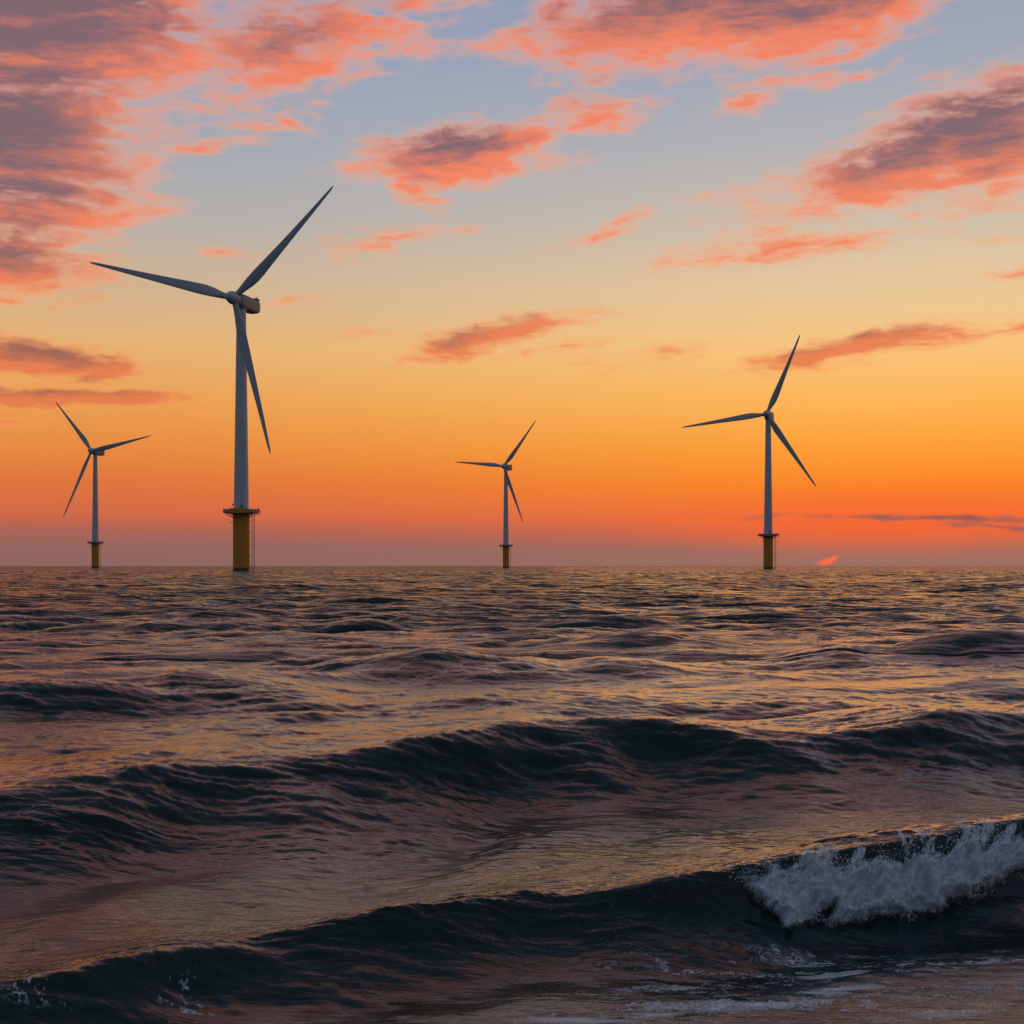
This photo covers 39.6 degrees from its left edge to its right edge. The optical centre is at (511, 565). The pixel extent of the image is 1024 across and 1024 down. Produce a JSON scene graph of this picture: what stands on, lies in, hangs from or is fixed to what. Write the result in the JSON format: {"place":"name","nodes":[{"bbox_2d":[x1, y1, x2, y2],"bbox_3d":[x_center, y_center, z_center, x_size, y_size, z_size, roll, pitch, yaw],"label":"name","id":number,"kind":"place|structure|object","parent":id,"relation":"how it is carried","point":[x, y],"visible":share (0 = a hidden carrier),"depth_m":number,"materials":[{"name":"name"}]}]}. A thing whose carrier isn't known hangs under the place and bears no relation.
{"place":"outdoors","nodes":[
{"label":"outdoors","id":0,"kind":"place"},
{"bbox_2d":[0,566,1023,1023],"bbox_3d":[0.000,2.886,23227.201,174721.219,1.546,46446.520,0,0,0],"label":"water","id":1,"kind":"structure","parent":0,"point":[412,794],"depth_m":17.65,"materials":[{"name":"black liquid"}]},
{"bbox_2d":[56,403,150,567],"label":"wind turbine","id":2,"kind":"object","parent":1,"relation":"in","point":[96,452],"visible":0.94,"depth_m":1966.35,"materials":[{"name":"white metal"}]},
{"bbox_2d":[89,185,333,570],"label":"wind turbine","id":3,"kind":"object","parent":1,"relation":"in","point":[243,305],"visible":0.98,"depth_m":846.21,"materials":[{"name":"white metal"}]},
{"bbox_2d":[457,420,535,567],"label":"wind turbine","id":4,"kind":"object","parent":1,"relation":"in","point":[505,466],"visible":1,"depth_m":2260.18,"materials":[{"name":"white metal"}]},
{"bbox_2d":[682,335,815,568],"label":"wind turbine","id":5,"kind":"object","parent":1,"relation":"in","point":[768,535],"visible":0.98,"depth_m":1490.16,"materials":[{"name":"white metal"}]},
{"bbox_2d":[728,807,1023,926],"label":"sea foam","id":6,"kind":"object","parent":1,"relation":"on","point":[873,887],"visible":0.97,"depth_m":12.09,"materials":[{"name":"white"}]},
{"bbox_2d":[0,0,1023,565],"label":"sky","id":7,"kind":"structure","parent":0,"point":[616,227],"materials":[{"name":"orange"}]}
]}

